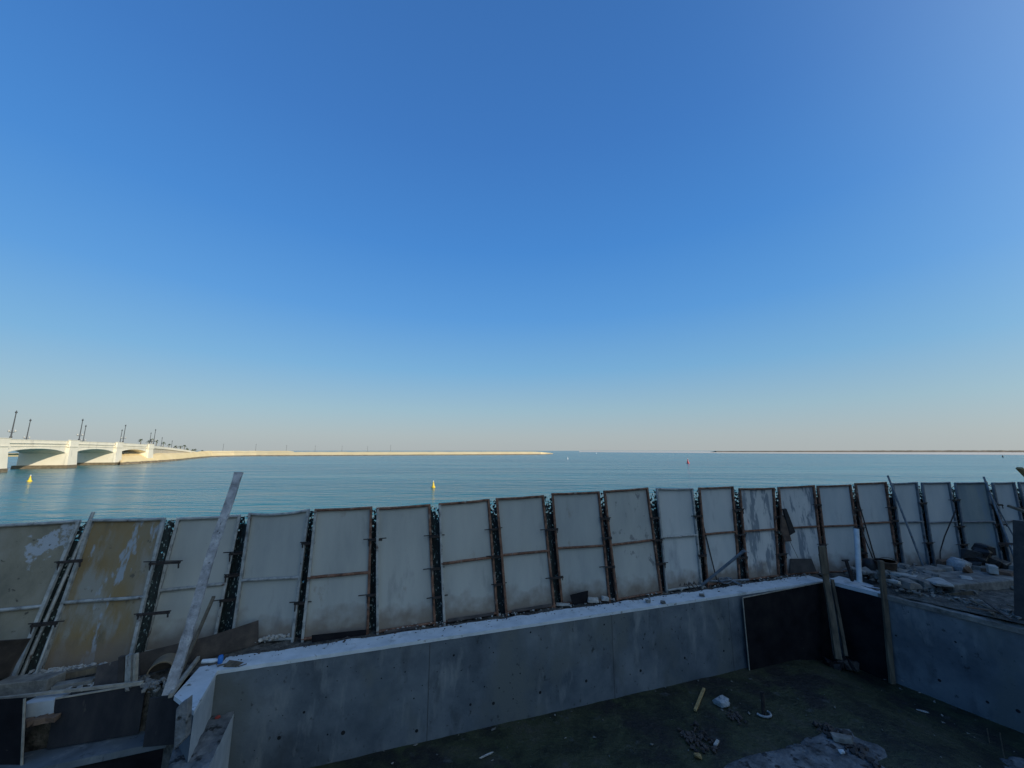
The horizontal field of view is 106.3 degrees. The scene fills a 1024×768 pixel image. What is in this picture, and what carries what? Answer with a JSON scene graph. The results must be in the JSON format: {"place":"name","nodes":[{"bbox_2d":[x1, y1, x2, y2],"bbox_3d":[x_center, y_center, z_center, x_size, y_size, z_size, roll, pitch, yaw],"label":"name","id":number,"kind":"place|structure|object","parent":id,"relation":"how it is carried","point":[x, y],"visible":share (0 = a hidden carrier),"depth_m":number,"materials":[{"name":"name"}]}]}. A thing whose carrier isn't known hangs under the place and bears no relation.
{"place":"outdoors","nodes":[
{"label":"outdoors","id":0,"kind":"place"},
{"bbox_2d":[24,686,175,767],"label":"terrace bank","id":1,"kind":"structure","parent":0,"point":[36,737],"depth_m":5.88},
{"bbox_2d":[198,451,293,451],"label":"sand ridge","id":2,"kind":"structure","parent":0,"point":[245,451],"depth_m":467.55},
{"bbox_2d":[29,574,821,697],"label":"terrace ground","id":3,"kind":"structure","parent":0,"point":[266,647],"depth_m":7.71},
{"bbox_2d":[0,638,30,680],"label":"formwork board","id":4,"kind":"object","parent":3,"relation":"on","point":[11,651],"visible":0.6,"depth_m":6.16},
{"bbox_2d":[0,671,66,695],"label":"concrete block","id":5,"kind":"object","parent":3,"relation":"on","point":[23,684],"depth_m":6.02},
{"bbox_2d":[0,519,82,676],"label":"fence section","id":6,"kind":"object","parent":3,"relation":"on","point":[33,556],"visible":0.9,"depth_m":6.83,"materials":[{"name":"beige metal"}]},
{"bbox_2d":[34,610,58,673],"bbox_3d":[-8.010,4.364,6.657,0.039,1.091,0.398,3,-10,-19],"label":"steel pole","id":7,"kind":"object","parent":3,"relation":"on","point":[44,649],"visible":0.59,"depth_m":6.58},
{"bbox_2d":[26,692,70,717],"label":"concrete slab","id":8,"kind":"structure","parent":3,"relation":"on","point":[36,706],"depth_m":5.77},
{"bbox_2d":[25,713,60,727],"bbox_3d":[-6.988,4.978,5.693,0.419,0.090,0.155,4,-11,-23],"label":"torn cardboard","id":9,"kind":"object","parent":8,"relation":"attached to","point":[44,719],"visible":0.97,"depth_m":5.68,"materials":[{"name":"brown cardboard"}]},
{"bbox_2d":[20,512,94,674],"bbox_3d":[-8.143,3.671,6.921,0.053,2.546,0.624,-2,-10,13],"label":"steel pole","id":10,"kind":"object","parent":3,"relation":"on","point":[46,618],"visible":0.81,"depth_m":6.84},
{"bbox_2d":[51,676,94,690],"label":"timber beam","id":11,"kind":"structure","parent":3,"relation":"on","point":[73,683],"depth_m":6.12,"materials":[{"name":"wood"}]},
{"bbox_2d":[65,665,97,679],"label":"timber beam","id":12,"kind":"structure","parent":3,"relation":"on","point":[84,671],"depth_m":6.40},
{"bbox_2d":[94,660,117,685],"bbox_3d":[-6.546,4.708,6.273,0.441,0.289,0.171,3,-10,-15],"label":"formwork board","id":13,"kind":"object","parent":3,"relation":"on","point":[106,673],"visible":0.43,"depth_m":6.24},
{"bbox_2d":[38,518,182,672],"bbox_3d":[-7.240,3.813,7.140,1.780,2.500,0.562,2,-10,-13],"label":"fence section","id":14,"kind":"object","parent":3,"relation":"on","point":[101,608],"visible":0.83,"depth_m":7.08,"materials":[{"name":"brown metal"}]},
{"bbox_2d":[117,655,125,682],"bbox_3d":[-6.305,4.626,6.212,0.150,0.422,0.050,0,-10,0],"label":"upright stub","id":15,"kind":"object","parent":3,"relation":"on","point":[121,671],"visible":0.64,"depth_m":6.19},
{"bbox_2d":[124,654,133,681],"bbox_3d":[-6.192,4.617,6.213,0.142,0.439,0.050,0,-10,0],"label":"upright stub","id":16,"kind":"object","parent":3,"relation":"on","point":[129,668],"visible":0.71,"depth_m":6.20,"materials":[{"name":"grey wood"}]},
{"bbox_2d":[132,653,138,681],"bbox_3d":[-6.090,4.608,6.215,0.094,0.452,0.050,0,-10,0],"label":"upright stub","id":17,"kind":"object","parent":3,"relation":"on","point":[135,665],"visible":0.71,"depth_m":6.21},
{"bbox_2d":[146,653,175,674],"bbox_3d":[-5.939,4.775,6.556,0.387,0.213,0.300,5,-11,-27],"label":"drum piece","id":18,"kind":"object","parent":3,"relation":"on","point":[169,658],"visible":0.71,"depth_m":6.53,"materials":[{"name":"metal"}]},
{"bbox_2d":[144,515,242,651],"bbox_3d":[-6.213,3.961,7.799,1.630,2.435,0.374,4,-11,-23],"label":"fence section","id":19,"kind":"object","parent":3,"relation":"on","point":[190,541],"visible":0.73,"depth_m":7.74,"materials":[{"name":"grey metal"}]},
{"bbox_2d":[182,596,214,671],"bbox_3d":[-5.721,4.519,7.009,0.050,0.918,0.898,2,-10,-14],"label":"timber batten","id":20,"kind":"object","parent":3,"relation":"on","point":[199,629],"visible":0.79,"depth_m":7.00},
{"bbox_2d":[139,620,258,675],"bbox_3d":[-5.609,4.769,6.983,1.726,0.432,0.074,8,-13,-38],"label":"formwork board","id":21,"kind":"object","parent":3,"relation":"on","point":[233,639],"visible":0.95,"depth_m":7.04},
{"bbox_2d":[232,509,311,642],"bbox_3d":[-4.856,3.933,7.962,1.497,2.545,0.308,1,-10,-6],"label":"fence section","id":22,"kind":"object","parent":3,"relation":"on","point":[270,580],"visible":0.9,"depth_m":7.96,"materials":[{"name":"grey metal"}]},
{"bbox_2d":[312,629,365,641],"bbox_3d":[-3.456,5.028,7.692,1.008,0.126,0.024,3,-10,-18],"label":"formwork board","id":23,"kind":"object","parent":3,"relation":"on","point":[325,637],"visible":1,"depth_m":7.67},
{"bbox_2d":[301,506,385,642],"bbox_3d":[-3.506,3.962,8.174,1.525,2.562,0.252,3,-10,-16],"label":"fence section","id":24,"kind":"object","parent":3,"relation":"on","point":[338,595],"visible":0.92,"depth_m":8.13,"materials":[{"name":"grey metal"}]},
{"bbox_2d":[384,625,418,633],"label":"formwork board","id":25,"kind":"object","parent":3,"relation":"on","point":[396,630],"visible":1,"depth_m":7.98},
{"bbox_2d":[376,504,447,634],"bbox_3d":[-2.230,4.022,8.526,1.611,2.566,0.299,4,-11,-21],"label":"fence section","id":26,"kind":"object","parent":3,"relation":"on","point":[405,596],"visible":0.94,"depth_m":8.48,"materials":[{"name":"grey metal"}]},
{"bbox_2d":[25,572,820,691],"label":"loose stones","id":27,"kind":"object","parent":3,"relation":"on","point":[69,668],"visible":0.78,"depth_m":7.53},
{"bbox_2d":[448,613,493,622],"bbox_3d":[-0.904,5.211,8.581,1.068,0.061,0.061,4,-10,-20],"label":"formwork board","id":28,"kind":"object","parent":3,"relation":"on","point":[468,617],"visible":1,"depth_m":8.56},
{"bbox_2d":[438,499,506,625],"bbox_3d":[-0.924,4.078,9.002,1.643,2.620,0.304,4,-11,-23],"label":"fence section","id":29,"kind":"object","parent":3,"relation":"on","point":[469,584],"visible":0.9,"depth_m":8.96,"materials":[{"name":"grey metal"}]},
{"bbox_2d":[18,484,1023,674],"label":"shade net","id":30,"kind":"object","parent":3,"relation":"on","point":[227,617],"visible":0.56,"depth_m":8.60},
{"bbox_2d":[495,495,563,615],"bbox_3d":[0.428,4.127,9.431,1.684,2.670,0.292,3,-10,-17],"label":"fence section","id":31,"kind":"object","parent":3,"relation":"on","point":[527,577],"visible":0.94,"depth_m":9.41,"materials":[{"name":"grey metal"}]},
{"bbox_2d":[512,604,551,612],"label":"formwork board","id":32,"kind":"object","parent":3,"relation":"on","point":[533,608],"visible":1,"depth_m":9.06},
{"bbox_2d":[125,564,1009,692],"bbox_3d":[3.756,4.969,7.627,19.719,0.264,4.096,3,-10,-19],"label":"dark rubble","id":33,"kind":"object","parent":3,"relation":"on","point":[150,683],"visible":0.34,"depth_m":6.20,"materials":[{"name":"stone"}]},
{"bbox_2d":[570,590,587,604],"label":"formwork board","id":34,"kind":"object","parent":3,"relation":"on","point":[579,598],"visible":1,"depth_m":9.38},
{"bbox_2d":[556,595,608,605],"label":"brick pieces","id":35,"kind":"object","parent":3,"relation":"on","point":[595,599],"visible":1,"depth_m":9.37,"materials":[{"name":"stone"}]},
{"bbox_2d":[551,491,614,603],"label":"fence section","id":36,"kind":"object","parent":3,"relation":"on","point":[580,545],"visible":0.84,"depth_m":9.89,"materials":[{"name":"grey metal"}]},
{"bbox_2d":[603,487,667,601],"bbox_3d":[3.345,4.228,10.308,1.854,2.773,0.282,4,-11,-21],"label":"fence section","id":37,"kind":"object","parent":3,"relation":"on","point":[633,551],"visible":0.99,"depth_m":10.27,"materials":[{"name":"white metal"}]},
{"bbox_2d":[656,488,706,592],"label":"fence section","id":38,"kind":"object","parent":3,"relation":"on","point":[680,548],"visible":0.96,"depth_m":10.83,"materials":[{"name":"grey metal"}]},
{"bbox_2d":[698,486,747,587],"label":"fence section","id":39,"kind":"object","parent":3,"relation":"on","point":[718,510],"visible":0.92,"depth_m":11.29,"materials":[{"name":"grey metal"}]},
{"bbox_2d":[701,548,748,585],"bbox_3d":[5.714,4.953,10.338,1.225,1.130,0.142,-6,-12,33],"label":"steel prop","id":40,"kind":"object","parent":3,"relation":"on","point":[728,563],"visible":1,"depth_m":10.32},
{"bbox_2d":[738,487,787,581],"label":"fence section","id":41,"kind":"object","parent":3,"relation":"on","point":[759,517],"visible":0.98,"depth_m":11.71,"materials":[{"name":"grey metal"}]},
{"bbox_2d":[777,485,826,575],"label":"fence section","id":42,"kind":"object","parent":3,"relation":"on","point":[799,504],"visible":0.91,"depth_m":12.15,"materials":[{"name":"grey metal"}]},
{"bbox_2d":[780,508,797,556],"bbox_3d":[8.526,4.604,11.862,0.456,1.462,0.070,0,-10,0],"label":"hanging bag","id":43,"kind":"object","parent":42,"relation":"hanging from","point":[787,529],"visible":1,"depth_m":11.87,"materials":[{"name":"plastic"}]},
{"bbox_2d":[789,559,816,572],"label":"formwork board","id":44,"kind":"object","parent":42,"relation":"on","point":[801,565],"visible":1,"depth_m":11.71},
{"bbox_2d":[0,451,1023,629],"bbox_3d":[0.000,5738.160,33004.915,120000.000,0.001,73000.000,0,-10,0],"label":"water","id":45,"kind":"structure","parent":0,"point":[174,490],"depth_m":86.89,"materials":[{"name":"liquid"}]},
{"bbox_2d":[0,438,153,472],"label":"arch bridge","id":46,"kind":"structure","parent":45,"relation":"in","point":[40,454],"depth_m":137.91,"materials":[{"name":"concrete"}]},
{"bbox_2d":[120,454,542,464],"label":"shore rocks","id":47,"kind":"object","parent":45,"relation":"in","point":[127,463],"visible":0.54,"depth_m":456.82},
{"bbox_2d":[120,452,552,461],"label":"sand spit","id":48,"kind":"structure","parent":45,"relation":"in","point":[140,457],"depth_m":462.37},
{"bbox_2d":[153,446,195,453],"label":"retaining wall","id":49,"kind":"structure","parent":48,"relation":"on","point":[158,449],"depth_m":252.14,"materials":[{"name":"concrete"}]},
{"bbox_2d":[579,451,1023,454],"bbox_3d":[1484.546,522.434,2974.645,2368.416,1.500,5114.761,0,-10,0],"label":"sandbank","id":50,"kind":"structure","parent":45,"relation":"in","point":[978,453],"depth_m":1162.35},
{"bbox_2d":[0,0,1023,450],"label":"sky","id":51,"kind":"structure","parent":0,"point":[237,225],"materials":[{"name":"blue"}]},
{"bbox_2d":[144,632,1023,767],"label":"pit floor","id":52,"kind":"structure","parent":0,"point":[626,730],"depth_m":7.69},
{"bbox_2d":[0,731,165,767],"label":"concrete bench","id":53,"kind":"object","parent":52,"relation":"on","point":[128,751],"depth_m":5.72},
{"bbox_2d":[0,697,26,765],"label":"formwork board","id":54,"kind":"object","parent":53,"relation":"on","point":[12,725],"visible":1,"depth_m":5.53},
{"bbox_2d":[47,682,145,748],"bbox_3d":[-6.391,5.105,5.932,1.105,0.710,0.034,3,-10,-17],"label":"formwork board","id":55,"kind":"object","parent":53,"relation":"on","point":[100,714],"visible":1,"depth_m":5.92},
{"bbox_2d":[0,680,143,698],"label":"edge batten","id":56,"kind":"object","parent":55,"relation":"on","point":[35,694],"visible":1,"depth_m":5.95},
{"bbox_2d":[174,663,221,762],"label":"return wall","id":57,"kind":"structure","parent":52,"relation":"on","point":[199,685],"depth_m":5.96,"materials":[{"name":"concrete"}]},
{"bbox_2d":[143,696,178,746],"bbox_3d":[-5.275,5.094,5.810,0.447,0.650,0.020,1,-10,-8],"label":"formwork board","id":58,"kind":"object","parent":57,"relation":"attached to","point":[160,724],"visible":0.79,"depth_m":5.79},
{"bbox_2d":[168,656,199,697],"bbox_3d":[-5.402,4.818,6.353,0.050,0.060,1.163,4,-11,-22],"label":"timber batten","id":59,"kind":"object","parent":57,"relation":"on","point":[172,692],"visible":1,"depth_m":6.29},
{"bbox_2d":[162,472,242,695],"bbox_3d":[-5.388,3.275,6.797,0.182,3.290,1.311,2,-10,-9],"label":"plank","id":60,"kind":"object","parent":59,"relation":"on","point":[176,669],"visible":0.99,"depth_m":6.61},
{"bbox_2d":[201,654,223,663],"bbox_3d":[-5.250,4.834,6.738,0.342,0.120,0.080,1,-10,-3],"label":"bottle","id":61,"kind":"object","parent":57,"relation":"on","point":[219,659],"visible":1,"depth_m":6.71,"materials":[{"name":"white plastic"}]},
{"bbox_2d":[168,711,233,767],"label":"ledge","id":62,"kind":"object","parent":52,"relation":"on","point":[212,749],"visible":0.66,"depth_m":5.83,"materials":[{"name":"concrete"}]},
{"bbox_2d":[174,695,192,749],"bbox_3d":[-4.584,4.715,5.358,0.193,0.636,0.090,0,-10,0],"label":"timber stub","id":63,"kind":"object","parent":62,"relation":"on","point":[183,721],"visible":1,"depth_m":5.33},
{"bbox_2d":[211,575,833,767],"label":"pit wall","id":64,"kind":"structure","parent":52,"relation":"on","point":[312,706],"depth_m":7.72,"materials":[{"name":"concrete"}]},
{"bbox_2d":[208,660,246,666],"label":"twig scraps","id":65,"kind":"object","parent":64,"relation":"on","point":[231,663],"visible":1,"depth_m":6.66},
{"bbox_2d":[225,574,803,660],"bbox_3d":[1.844,5.319,9.157,14.760,0.050,0.379,3,-10,-18],"label":"coping grit","id":66,"kind":"object","parent":64,"relation":"on","point":[258,652],"visible":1,"depth_m":8.51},
{"bbox_2d":[710,577,749,585],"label":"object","id":67,"kind":"object","parent":64,"relation":"on","point":[729,580],"visible":0.98,"depth_m":10.82,"materials":[{"name":"grey metal"}]},
{"bbox_2d":[383,678,1014,766],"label":"pit grit","id":68,"kind":"object","parent":52,"relation":"on","point":[494,728],"visible":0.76,"depth_m":7.63,"materials":[{"name":"concrete"}]},
{"bbox_2d":[694,687,704,711],"bbox_3d":[4.150,6.965,8.489,0.060,0.060,0.902,-7,-12,37],"label":"timber stick","id":69,"kind":"object","parent":52,"relation":"on","point":[697,704],"visible":1,"depth_m":8.45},
{"bbox_2d":[712,695,729,707],"bbox_3d":[4.576,6.889,8.343,0.339,0.167,0.255,3,-10,-17],"label":"crumpled bag","id":70,"kind":"object","parent":52,"relation":"on","point":[721,701],"visible":1,"depth_m":8.28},
{"bbox_2d":[757,691,771,717],"bbox_3d":[5.283,6.704,8.031,0.315,0.421,0.173,3,-10,-16],"label":"rebar stake","id":71,"kind":"object","parent":52,"relation":"on","point":[763,706],"visible":1,"depth_m":8.04,"materials":[{"name":"metal"}]},
{"bbox_2d":[677,708,880,767],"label":"dark debris","id":72,"kind":"object","parent":52,"relation":"on","point":[853,749],"visible":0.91,"depth_m":7.32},
{"bbox_2d":[742,581,832,669],"bbox_3d":[7.404,6.530,10.263,3.035,2.045,0.034,3,-10,-18],"label":"formwork board","id":73,"kind":"object","parent":52,"relation":"on","point":[786,625],"visible":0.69,"depth_m":10.26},
{"bbox_2d":[724,728,886,767],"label":"cement spill","id":74,"kind":"object","parent":52,"relation":"on","point":[820,750],"visible":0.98,"depth_m":6.89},
{"bbox_2d":[830,732,852,744],"bbox_3d":[6.233,6.677,7.234,0.360,0.089,0.160,-3,-10,15],"label":"broken block","id":75,"kind":"object","parent":74,"relation":"on","point":[842,738],"depth_m":7.20,"materials":[{"name":"concrete"}]},
{"bbox_2d":[823,654,858,671],"bbox_3d":[8.682,7.348,10.130,0.775,0.304,0.418,0,-10,0],"label":"debris heap","id":76,"kind":"object","parent":52,"relation":"on","point":[844,663],"visible":0.92,"depth_m":10.04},
{"bbox_2d":[818,554,841,659],"bbox_3d":[8.697,6.031,10.498,0.183,2.497,0.684,-6,-11,31],"label":"timber post","id":77,"kind":"object","parent":76,"relation":"on","point":[832,619],"visible":0.84,"depth_m":10.37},
{"bbox_2d":[818,546,828,573],"bbox_3d":[8.710,4.914,10.743,0.195,0.739,0.050,0,-10,0],"label":"timber offcut","id":78,"kind":"object","parent":77,"relation":"attached to","point":[824,567],"visible":1,"depth_m":10.72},
{"bbox_2d":[830,579,847,655],"bbox_3d":[8.974,6.377,10.542,0.098,1.781,0.578,-5,-11,28],"label":"timber post","id":79,"kind":"object","parent":76,"relation":"on","point":[841,631],"visible":0.99,"depth_m":10.50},
{"bbox_2d":[835,586,887,680],"bbox_3d":[9.337,6.639,10.176,0.020,2.100,1.017,5,-11,-28],"label":"formwork board","id":80,"kind":"object","parent":52,"relation":"on","point":[862,619],"visible":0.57,"depth_m":10.17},
{"bbox_2d":[877,560,895,684],"bbox_3d":[9.584,6.063,9.833,0.273,2.912,0.111,0,-10,0],"label":"timber post","id":81,"kind":"object","parent":52,"relation":"on","point":[887,630],"visible":1,"depth_m":9.80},
{"bbox_2d":[830,576,1023,732],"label":"pit wall","id":82,"kind":"structure","parent":52,"relation":"on","point":[968,662],"depth_m":8.77,"materials":[{"name":"concrete"}]},
{"bbox_2d":[842,559,853,581],"bbox_3d":[9.452,5.242,10.806,0.230,0.580,0.060,0,-10,0],"label":"formwork prop","id":83,"kind":"object","parent":82,"relation":"on","point":[848,569],"visible":1,"depth_m":10.79,"materials":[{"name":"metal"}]},
{"bbox_2d":[853,528,862,582],"bbox_3d":[9.613,4.755,10.672,0.356,1.403,0.123,5,-11,-25],"label":"plastic pipe","id":84,"kind":"object","parent":82,"relation":"on","point":[857,556],"visible":1,"depth_m":10.63,"materials":[{"name":"white plastic"}]},
{"bbox_2d":[999,757,1023,767],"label":"cement spill","id":85,"kind":"object","parent":52,"relation":"on","point":[1014,762],"visible":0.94,"depth_m":7.12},
{"bbox_2d":[713,450,1023,451],"bbox_3d":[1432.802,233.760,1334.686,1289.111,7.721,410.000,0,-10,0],"label":"distant scrubland","id":86,"kind":"structure","parent":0,"point":[892,451],"depth_m":1349.37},
{"bbox_2d":[817,559,1023,623],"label":"rubble ground","id":87,"kind":"structure","parent":0,"point":[1001,598],"depth_m":9.55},
{"bbox_2d":[816,484,867,572],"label":"fence section","id":88,"kind":"object","parent":87,"relation":"on","point":[837,513],"visible":0.82,"depth_m":12.30,"materials":[{"name":"grey metal"}]},
{"bbox_2d":[854,482,902,561],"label":"fence section","id":89,"kind":"object","parent":87,"relation":"on","point":[874,501],"visible":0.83,"depth_m":12.49,"materials":[{"name":"grey metal"}]},
{"bbox_2d":[856,497,874,557],"bbox_3d":[11.351,4.587,12.320,0.311,1.884,0.040,0,-10,0],"label":"thin rod","id":90,"kind":"object","parent":89,"relation":"attached to","point":[866,527],"visible":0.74,"depth_m":12.30,"materials":[{"name":"metal"}]},
{"bbox_2d":[850,563,938,577],"bbox_3d":[10.926,5.434,11.200,1.995,0.328,1.620,0,-10,0],"label":"broken concrete","id":91,"kind":"object","parent":87,"relation":"on","point":[904,568],"visible":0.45,"depth_m":10.88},
{"bbox_2d":[888,572,917,577],"bbox_3d":[10.871,5.303,10.635,0.294,0.088,0.637,6,-11,-30],"label":"concrete lump","id":92,"kind":"object","parent":91,"relation":"on","point":[897,574],"visible":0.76,"depth_m":10.66,"materials":[{"name":"concrete"}]},
{"bbox_2d":[891,482,934,565],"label":"fence section","id":93,"kind":"object","parent":87,"relation":"on","point":[908,496],"visible":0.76,"depth_m":12.61,"materials":[{"name":"grey metal"}]},
{"bbox_2d":[842,562,1021,619],"bbox_3d":[12.554,5.562,11.268,6.396,0.177,4.691,7,-12,-34],"label":"rubble","id":94,"kind":"object","parent":87,"relation":"on","point":[940,590],"visible":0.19,"depth_m":9.66,"materials":[{"name":"stone"}]},
{"bbox_2d":[861,558,877,575],"bbox_3d":[10.541,5.382,11.294,0.397,0.460,0.398,0,-10,0],"label":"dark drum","id":95,"kind":"object","parent":94,"relation":"on","point":[870,563],"visible":0.64,"depth_m":11.20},
{"bbox_2d":[873,557,897,571],"bbox_3d":[10.783,5.278,11.069,0.533,0.547,0.527,0,-10,0],"label":"bucket","id":96,"kind":"object","parent":94,"relation":"on","point":[891,565],"visible":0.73,"depth_m":10.91,"materials":[{"name":"black plastic"}]},
{"bbox_2d":[887,475,923,565],"bbox_3d":[12.475,4.351,12.167,0.056,2.802,0.700,1,-10,-5],"label":"steel pole","id":97,"kind":"object","parent":94,"relation":"on","point":[906,523],"visible":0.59,"depth_m":12.15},
{"bbox_2d":[893,578,922,589],"bbox_3d":[10.361,5.215,10.052,0.458,0.190,0.387,2,-10,-13],"label":"concrete lump","id":98,"kind":"object","parent":94,"relation":"on","point":[907,583],"visible":0.93,"depth_m":9.92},
{"bbox_2d":[900,574,930,581],"bbox_3d":[11.000,5.298,10.469,0.669,0.135,0.378,4,-10,-20],"label":"concrete lump","id":99,"kind":"object","parent":94,"relation":"on","point":[920,576],"visible":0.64,"depth_m":10.38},
{"bbox_2d":[914,578,935,588],"bbox_3d":[10.875,5.266,10.152,0.295,0.172,0.383,0,-10,0],"label":"concrete lump","id":100,"kind":"object","parent":94,"relation":"on","point":[923,583],"visible":0.9,"depth_m":10.03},
{"bbox_2d":[915,565,945,571],"bbox_3d":[12.052,5.407,11.059,0.731,0.228,0.368,2,-10,-9],"label":"concrete lump","id":101,"kind":"object","parent":94,"relation":"on","point":[933,568],"visible":0.41,"depth_m":11.01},
{"bbox_2d":[939,509,956,558],"bbox_3d":[13.828,4.925,12.305,1.727,1.695,0.257,4,-11,-22],"label":"bent rod","id":102,"kind":"object","parent":94,"relation":"on","point":[946,533],"visible":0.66,"depth_m":12.44,"materials":[{"name":"metal"}]},
{"bbox_2d":[946,557,971,570],"bbox_3d":[13.040,5.337,11.232,0.490,0.517,0.440,4,-11,-21],"label":"woven sack","id":103,"kind":"object","parent":94,"relation":"on","point":[957,564],"visible":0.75,"depth_m":11.13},
{"bbox_2d":[980,568,1012,576],"bbox_3d":[13.610,5.311,10.745,0.349,0.210,0.579,6,-11,-30],"label":"brown clump","id":104,"kind":"object","parent":94,"relation":"on","point":[1006,572],"visible":0.32,"depth_m":10.62,"materials":[{"name":"cardboard"}]},
{"bbox_2d":[920,482,967,565],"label":"fence section","id":105,"kind":"object","parent":87,"relation":"on","point":[939,508],"visible":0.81,"depth_m":12.77,"materials":[{"name":"grey metal"}]},
{"bbox_2d":[921,568,1013,592],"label":"concrete beam","id":106,"kind":"structure","parent":87,"relation":"on","point":[983,581],"depth_m":10.15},
{"bbox_2d":[925,577,954,587],"bbox_3d":[11.165,5.181,10.077,0.376,0.080,0.749,-4,-11,24],"label":"concrete lump","id":107,"kind":"object","parent":106,"relation":"on","point":[937,581],"visible":0.98,"depth_m":9.90,"materials":[{"name":"concrete"}]},
{"bbox_2d":[985,563,998,574],"bbox_3d":[13.334,5.136,10.657,0.189,0.210,0.255,-8,-12,37],"label":"concrete lump","id":108,"kind":"object","parent":106,"relation":"on","point":[992,569],"visible":1,"depth_m":10.59,"materials":[{"name":"concrete"}]},
{"bbox_2d":[954,482,1011,559],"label":"fence section","id":109,"kind":"object","parent":87,"relation":"on","point":[976,513],"visible":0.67,"depth_m":12.91,"materials":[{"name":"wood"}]},
{"bbox_2d":[961,543,1010,568],"bbox_3d":[13.897,5.195,11.389,1.427,0.878,0.632,0,-10,0],"label":"tarpaulin heap","id":110,"kind":"object","parent":87,"relation":"on","point":[979,554],"visible":0.72,"depth_m":11.26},
{"bbox_2d":[983,477,1012,555],"bbox_3d":[15.817,4.431,12.437,0.055,2.742,1.004,-6,-11,30],"label":"steel pole","id":111,"kind":"object","parent":87,"relation":"on","point":[997,513],"visible":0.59,"depth_m":12.50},
{"bbox_2d":[991,482,1023,562],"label":"fence section","id":112,"kind":"object","parent":87,"relation":"on","point":[1005,494],"visible":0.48,"depth_m":13.11,"materials":[{"name":"grey metal"}]},
{"bbox_2d":[1012,520,1023,624],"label":"timber post","id":113,"kind":"object","parent":87,"relation":"on","point":[1018,551],"visible":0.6,"depth_m":8.51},
{"bbox_2d":[1017,482,1023,507],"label":"fence section","id":114,"kind":"object","parent":87,"relation":"on","point":[1021,487],"visible":1,"depth_m":13.24,"materials":[{"name":"grey metal"}]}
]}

